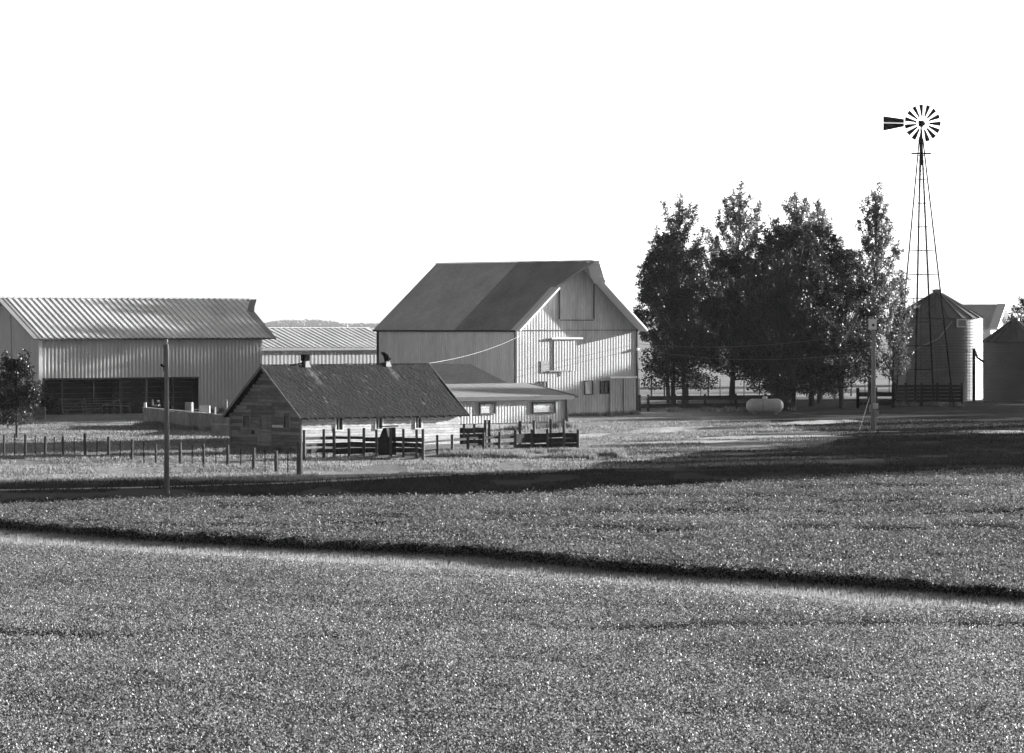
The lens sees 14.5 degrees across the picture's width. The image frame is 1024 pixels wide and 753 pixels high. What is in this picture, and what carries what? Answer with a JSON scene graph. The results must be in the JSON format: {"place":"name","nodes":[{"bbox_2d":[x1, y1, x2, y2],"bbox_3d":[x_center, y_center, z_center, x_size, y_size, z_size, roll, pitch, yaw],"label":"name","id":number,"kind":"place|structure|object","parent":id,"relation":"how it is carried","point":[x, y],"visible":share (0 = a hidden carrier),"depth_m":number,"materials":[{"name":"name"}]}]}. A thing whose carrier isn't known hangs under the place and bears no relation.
{"place":"outdoors","nodes":[
{"label":"outdoors","id":0,"kind":"place"},
{"bbox_2d":[0,473,600,490],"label":"dirt path","id":1,"kind":"structure","parent":0,"point":[258,483],"depth_m":174.94,"materials":[{"name":"grey soil"}]},
{"bbox_2d":[0,328,1023,607],"bbox_3d":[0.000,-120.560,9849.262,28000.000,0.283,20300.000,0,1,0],"label":"ground","id":2,"kind":"structure","parent":0,"point":[970,410],"depth_m":231.02,"materials":[{"name":"plant"}]},
{"bbox_2d":[0,349,44,436],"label":"tree","id":3,"kind":"object","parent":2,"relation":"on","point":[28,393],"visible":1,"depth_m":245.38,"materials":[{"name":"black plant"}]},
{"bbox_2d":[35,407,45,419],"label":"crate","id":4,"kind":"object","parent":2,"relation":"on","point":[42,412],"visible":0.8,"depth_m":289.80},
{"bbox_2d":[24,383,60,415],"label":"shrub","id":5,"kind":"object","parent":2,"relation":"on","point":[50,405],"visible":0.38,"depth_m":299.75,"materials":[{"name":"black plant"}]},
{"bbox_2d":[1,420,141,422],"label":"farm lane","id":6,"kind":"structure","parent":2,"relation":"on","point":[125,421],"depth_m":281.58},
{"bbox_2d":[61,398,86,414],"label":"farm gate","id":7,"kind":"structure","parent":2,"relation":"on","point":[73,406],"depth_m":307.86,"materials":[{"name":"metal"}]},
{"bbox_2d":[81,399,121,414],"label":"farm gate","id":8,"kind":"structure","parent":2,"relation":"on","point":[100,407],"depth_m":309.11,"materials":[{"name":"metal"}]},
{"bbox_2d":[101,401,130,413],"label":"hay rake","id":9,"kind":"object","parent":2,"relation":"on","point":[110,407],"visible":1,"depth_m":309.08,"materials":[{"name":"metal"}]},
{"bbox_2d":[0,297,275,414],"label":"machine barn","id":10,"kind":"structure","parent":2,"relation":"on","point":[93,349],"depth_m":313.15,"materials":[{"name":"grey metal"}]},
{"bbox_2d":[0,433,302,474],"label":"wire fence","id":11,"kind":"object","parent":2,"relation":"on","point":[299,467],"visible":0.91,"depth_m":197.73,"materials":[{"name":"metal"}]},
{"bbox_2d":[152,399,172,410],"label":"utility cart","id":12,"kind":"object","parent":2,"relation":"on","point":[170,406],"visible":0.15,"depth_m":283.70,"materials":[{"name":"metal"}]},
{"bbox_2d":[160,339,169,494],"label":"utility pole","id":13,"kind":"object","parent":2,"relation":"on","point":[165,365],"visible":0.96,"depth_m":162.96,"materials":[{"name":"grey wood"}]},
{"bbox_2d":[142,407,228,429],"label":"concrete wall","id":14,"kind":"structure","parent":2,"relation":"on","point":[201,419],"depth_m":265.01,"materials":[{"name":"grey concrete"}]},
{"bbox_2d":[185,402,192,412],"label":"steel drum","id":15,"kind":"object","parent":2,"relation":"on","point":[188,406],"visible":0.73,"depth_m":284.79,"materials":[{"name":"metal"}]},
{"bbox_2d":[200,405,209,412],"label":"crate","id":16,"kind":"object","parent":2,"relation":"on","point":[205,409],"visible":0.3,"depth_m":267.81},
{"bbox_2d":[211,424,228,437],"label":"concrete block wall","id":17,"kind":"structure","parent":2,"relation":"on","point":[221,430],"depth_m":246.86,"materials":[{"name":"grey concrete"}]},
{"bbox_2d":[262,327,375,364],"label":"barn","id":18,"kind":"structure","parent":2,"relation":"on","point":[336,345],"depth_m":341.83,"materials":[{"name":"metal"}]},
{"bbox_2d":[222,352,469,453],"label":"wooden shed","id":19,"kind":"structure","parent":2,"relation":"on","point":[279,405],"depth_m":215.65,"materials":[{"name":"wood"}]},
{"bbox_2d":[242,414,249,428],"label":"window","id":20,"kind":"structure","parent":19,"relation":"in","point":[246,420],"depth_m":215.51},
{"bbox_2d":[258,429,271,445],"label":"stable door","id":21,"kind":"structure","parent":19,"relation":"in","point":[264,435],"depth_m":214.25,"materials":[{"name":"grey wood"}]},
{"bbox_2d":[259,415,271,428],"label":"loft door","id":22,"kind":"structure","parent":19,"relation":"in","point":[264,420],"depth_m":214.25,"materials":[{"name":"grey wood"}]},
{"bbox_2d":[283,414,289,428],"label":"window","id":23,"kind":"structure","parent":19,"relation":"in","point":[286,418],"depth_m":213.00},
{"bbox_2d":[335,419,343,430],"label":"window","id":24,"kind":"structure","parent":19,"relation":"in","point":[339,423],"depth_m":213.78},
{"bbox_2d":[375,418,382,429],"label":"window","id":25,"kind":"structure","parent":19,"relation":"in","point":[379,422],"depth_m":215.59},
{"bbox_2d":[415,417,421,428],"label":"window","id":26,"kind":"structure","parent":19,"relation":"in","point":[418,422],"depth_m":217.47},
{"bbox_2d":[432,334,522,362],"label":"overhead cable","id":27,"kind":"object","parent":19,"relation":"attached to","point":[478,352],"visible":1,"depth_m":257.51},
{"bbox_2d":[374,425,398,454],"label":"cattle feeder","id":28,"kind":"object","parent":2,"relation":"on","point":[385,432],"visible":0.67,"depth_m":210.72,"materials":[{"name":"metal"}]},
{"bbox_2d":[0,419,837,482],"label":"yard grass","id":29,"kind":"structure","parent":2,"relation":"on","point":[5,466],"depth_m":210.66,"materials":[{"name":"grey plant"}]},
{"bbox_2d":[303,419,579,459],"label":"board corral","id":30,"kind":"object","parent":2,"relation":"on","point":[567,440],"visible":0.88,"depth_m":208.14,"materials":[{"name":"black wood"}]},
{"bbox_2d":[430,364,506,383],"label":"hip roofed shed","id":31,"kind":"structure","parent":2,"relation":"on","point":[459,373],"depth_m":283.74,"materials":[{"name":"grey metal"}]},
{"bbox_2d":[372,260,647,415],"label":"hay barn","id":32,"kind":"structure","parent":2,"relation":"on","point":[578,324],"depth_m":305.27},
{"bbox_2d":[539,381,547,386],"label":"window","id":33,"kind":"structure","parent":32,"relation":"in","point":[542,383],"depth_m":301.85,"materials":[{"name":"glass"}]},
{"bbox_2d":[549,339,575,374],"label":"sliding door","id":34,"kind":"structure","parent":32,"relation":"in","point":[564,349],"depth_m":303.10,"materials":[{"name":"white metal"}]},
{"bbox_2d":[559,284,594,318],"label":"hay door","id":35,"kind":"structure","parent":32,"relation":"in","point":[594,284],"depth_m":305.03,"materials":[{"name":"grey wood"}]},
{"bbox_2d":[584,380,592,394],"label":"window","id":36,"kind":"structure","parent":32,"relation":"in","point":[588,385],"depth_m":304.85,"materials":[{"name":"glass"}]},
{"bbox_2d":[600,381,608,393],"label":"window","id":37,"kind":"structure","parent":32,"relation":"in","point":[604,385],"depth_m":305.85,"materials":[{"name":"black glass"}]},
{"bbox_2d":[610,378,635,412],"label":"sliding door","id":38,"kind":"structure","parent":32,"relation":"in","point":[622,390],"depth_m":307.05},
{"bbox_2d":[0,538,1023,752],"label":"bean crop","id":39,"kind":"object","parent":2,"relation":"on","point":[110,651],"visible":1,"depth_m":77.54,"materials":[{"name":"grey plant"}]},
{"bbox_2d":[0,466,1023,601],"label":"bean crop","id":40,"kind":"object","parent":2,"relation":"on","point":[961,532],"visible":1,"depth_m":129.25,"materials":[{"name":"grey plant"}]},
{"bbox_2d":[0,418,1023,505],"bbox_3d":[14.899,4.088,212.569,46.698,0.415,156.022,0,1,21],"label":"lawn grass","id":41,"kind":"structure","parent":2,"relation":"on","point":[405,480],"depth_m":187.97,"materials":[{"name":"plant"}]},
{"bbox_2d":[446,383,577,430],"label":"metal clad annex","id":42,"kind":"object","parent":2,"relation":"on","point":[503,406],"visible":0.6,"depth_m":261.51,"materials":[{"name":"grey metal"}]},
{"bbox_2d":[479,402,495,413],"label":"window","id":43,"kind":"structure","parent":42,"relation":"in","point":[490,407],"depth_m":259.38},
{"bbox_2d":[532,402,555,413],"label":"window","id":44,"kind":"structure","parent":42,"relation":"in","point":[540,407],"depth_m":262.60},
{"bbox_2d":[0,528,1023,613],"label":"tall grass strip","id":45,"kind":"object","parent":2,"relation":"on","point":[859,594],"depth_m":112.58,"materials":[{"name":"plant"}]},
{"bbox_2d":[405,446,628,458],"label":"corral weeds","id":46,"kind":"object","parent":2,"relation":"on","point":[584,452],"visible":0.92,"depth_m":210.18,"materials":[{"name":"grey plant"}]},
{"bbox_2d":[127,401,963,454],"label":"wall weeds","id":47,"kind":"object","parent":2,"relation":"on","point":[523,426],"depth_m":269.71,"materials":[{"name":"grey plant"}]},
{"bbox_2d":[264,319,891,327],"bbox_3d":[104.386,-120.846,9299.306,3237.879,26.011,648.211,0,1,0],"label":"distant woods","id":48,"kind":"object","parent":2,"relation":"on","point":[303,323],"visible":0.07,"depth_m":9026.08,"materials":[{"name":"plant"}]},
{"bbox_2d":[650,322,676,402],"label":"cottonwood tree","id":49,"kind":"object","parent":2,"relation":"on","point":[668,393],"visible":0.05,"depth_m":351.98,"materials":[{"name":"black plant"}]},
{"bbox_2d":[635,192,717,403],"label":"cottonwood tree","id":50,"kind":"object","parent":2,"relation":"on","point":[679,221],"visible":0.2,"depth_m":344.64,"materials":[{"name":"grey plant"}]},
{"bbox_2d":[633,230,735,402],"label":"maple tree","id":51,"kind":"object","parent":2,"relation":"on","point":[675,310],"visible":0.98,"depth_m":328.58,"materials":[{"name":"black plant"}]},
{"bbox_2d":[638,394,794,411],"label":"board fence","id":52,"kind":"object","parent":2,"relation":"on","point":[734,397],"visible":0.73,"depth_m":316.89,"materials":[{"name":"wood"}]},
{"bbox_2d":[674,248,780,402],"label":"maple tree","id":53,"kind":"object","parent":2,"relation":"on","point":[735,271],"visible":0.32,"depth_m":334.98,"materials":[{"name":"black plant"}]},
{"bbox_2d":[703,181,773,402],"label":"cottonwood tree","id":54,"kind":"object","parent":2,"relation":"on","point":[740,227],"visible":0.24,"depth_m":346.52,"materials":[{"name":"grey plant"}]},
{"bbox_2d":[639,377,889,395],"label":"wire fence","id":55,"kind":"object","parent":2,"relation":"on","point":[744,389],"visible":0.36,"depth_m":386.71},
{"bbox_2d":[746,396,783,414],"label":"propane tank","id":56,"kind":"object","parent":2,"relation":"on","point":[764,404],"visible":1,"depth_m":308.64,"materials":[{"name":"metal"}]},
{"bbox_2d":[723,223,850,409],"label":"maple tree","id":57,"kind":"object","parent":2,"relation":"on","point":[788,323],"visible":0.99,"depth_m":324.64,"materials":[{"name":"black plant"}]},
{"bbox_2d":[762,189,824,404],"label":"cottonwood tree","id":58,"kind":"object","parent":2,"relation":"on","point":[796,218],"visible":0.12,"depth_m":344.56,"materials":[{"name":"grey plant"}]},
{"bbox_2d":[764,223,864,405],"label":"maple tree","id":59,"kind":"object","parent":2,"relation":"on","point":[817,230],"visible":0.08,"depth_m":337.38,"materials":[{"name":"black plant"}]},
{"bbox_2d":[801,198,848,402],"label":"cottonwood tree","id":60,"kind":"object","parent":2,"relation":"on","point":[822,221],"visible":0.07,"depth_m":348.72,"materials":[{"name":"grey plant"}]},
{"bbox_2d":[823,381,850,398],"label":"shrub","id":61,"kind":"object","parent":2,"relation":"on","point":[833,393],"visible":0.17,"depth_m":371.05,"materials":[{"name":"grey plant"}]},
{"bbox_2d":[794,248,888,407],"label":"maple tree","id":62,"kind":"object","parent":2,"relation":"on","point":[864,289],"visible":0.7,"depth_m":327.46,"materials":[{"name":"black plant"}]},
{"bbox_2d":[849,319,878,430],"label":"yard light pole","id":63,"kind":"object","parent":2,"relation":"on","point":[873,406],"visible":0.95,"depth_m":260.88,"materials":[{"name":"paint"}]},
{"bbox_2d":[641,349,868,359],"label":"overhead cable","id":64,"kind":"object","parent":63,"relation":"attached to","point":[757,359],"visible":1,"depth_m":282.33,"materials":[{"name":"metal"}]},
{"bbox_2d":[646,330,873,346],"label":"overhead cable","id":65,"kind":"object","parent":63,"relation":"attached to","point":[770,344],"visible":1,"depth_m":277.32,"materials":[{"name":"metal"}]},
{"bbox_2d":[856,388,894,407],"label":"board fence","id":66,"kind":"object","parent":2,"relation":"on","point":[878,394],"visible":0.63,"depth_m":330.90,"materials":[{"name":"black wood"}]},
{"bbox_2d":[852,181,904,405],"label":"cottonwood tree","id":67,"kind":"object","parent":2,"relation":"on","point":[875,261],"visible":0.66,"depth_m":339.51,"materials":[{"name":"grey plant"}]},
{"bbox_2d":[876,269,923,382],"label":"cottonwood tree","id":68,"kind":"object","parent":2,"relation":"on","point":[892,338],"visible":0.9,"depth_m":342.68,"materials":[{"name":"grey plant"}]},
{"bbox_2d":[883,104,953,404],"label":"windmill","id":69,"kind":"object","parent":2,"relation":"on","point":[889,123],"visible":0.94,"depth_m":344.62,"materials":[{"name":"metal"}]},
{"bbox_2d":[892,383,962,405],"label":"loading pen","id":70,"kind":"object","parent":2,"relation":"on","point":[921,394],"visible":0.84,"depth_m":337.90,"materials":[{"name":"black wood"}]},
{"bbox_2d":[892,289,983,400],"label":"grain bin","id":71,"kind":"object","parent":2,"relation":"on","point":[964,329],"visible":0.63,"depth_m":366.42,"materials":[{"name":"metal"}]},
{"bbox_2d":[898,370,906,384],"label":"door","id":72,"kind":"structure","parent":71,"relation":"in","point":[901,380],"depth_m":367.49,"materials":[{"name":"metal"}]},
{"bbox_2d":[972,348,983,400],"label":"auger pipe","id":73,"kind":"object","parent":2,"relation":"on","point":[974,355],"visible":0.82,"depth_m":363.94,"materials":[{"name":"metal"}]},
{"bbox_2d":[963,304,1009,348],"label":"farmhouse","id":74,"kind":"object","parent":2,"relation":"on","point":[995,316],"visible":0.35,"depth_m":452.42,"materials":[{"name":"grey"}]},
{"bbox_2d":[982,317,1023,400],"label":"grain bin","id":75,"kind":"object","parent":2,"relation":"on","point":[1003,376],"visible":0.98,"depth_m":357.75,"materials":[{"name":"metal"}]},
{"bbox_2d":[1004,295,1023,323],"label":"maple tree","id":76,"kind":"object","parent":2,"relation":"on","point":[1021,305],"visible":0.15,"depth_m":424.92,"materials":[{"name":"grey plant"}]},
{"bbox_2d":[0,0,1023,323],"label":"sky","id":77,"kind":"structure","parent":0,"point":[303,159],"materials":[{"name":"white"}]},
{"bbox_2d":[580,420,858,437],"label":"gravel track","id":78,"kind":"structure","parent":0,"point":[679,428],"depth_m":263.86,"materials":[{"name":"grey gravel"}]},
{"bbox_2d":[553,430,1023,448],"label":"gravel road","id":79,"kind":"structure","parent":0,"point":[803,434],"depth_m":244.73,"materials":[{"name":"grey gravel"}]},
{"bbox_2d":[983,349,983,387],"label":"white outbuilding","id":80,"kind":"structure","parent":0,"point":[983,367],"depth_m":430.03,"materials":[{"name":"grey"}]}
]}

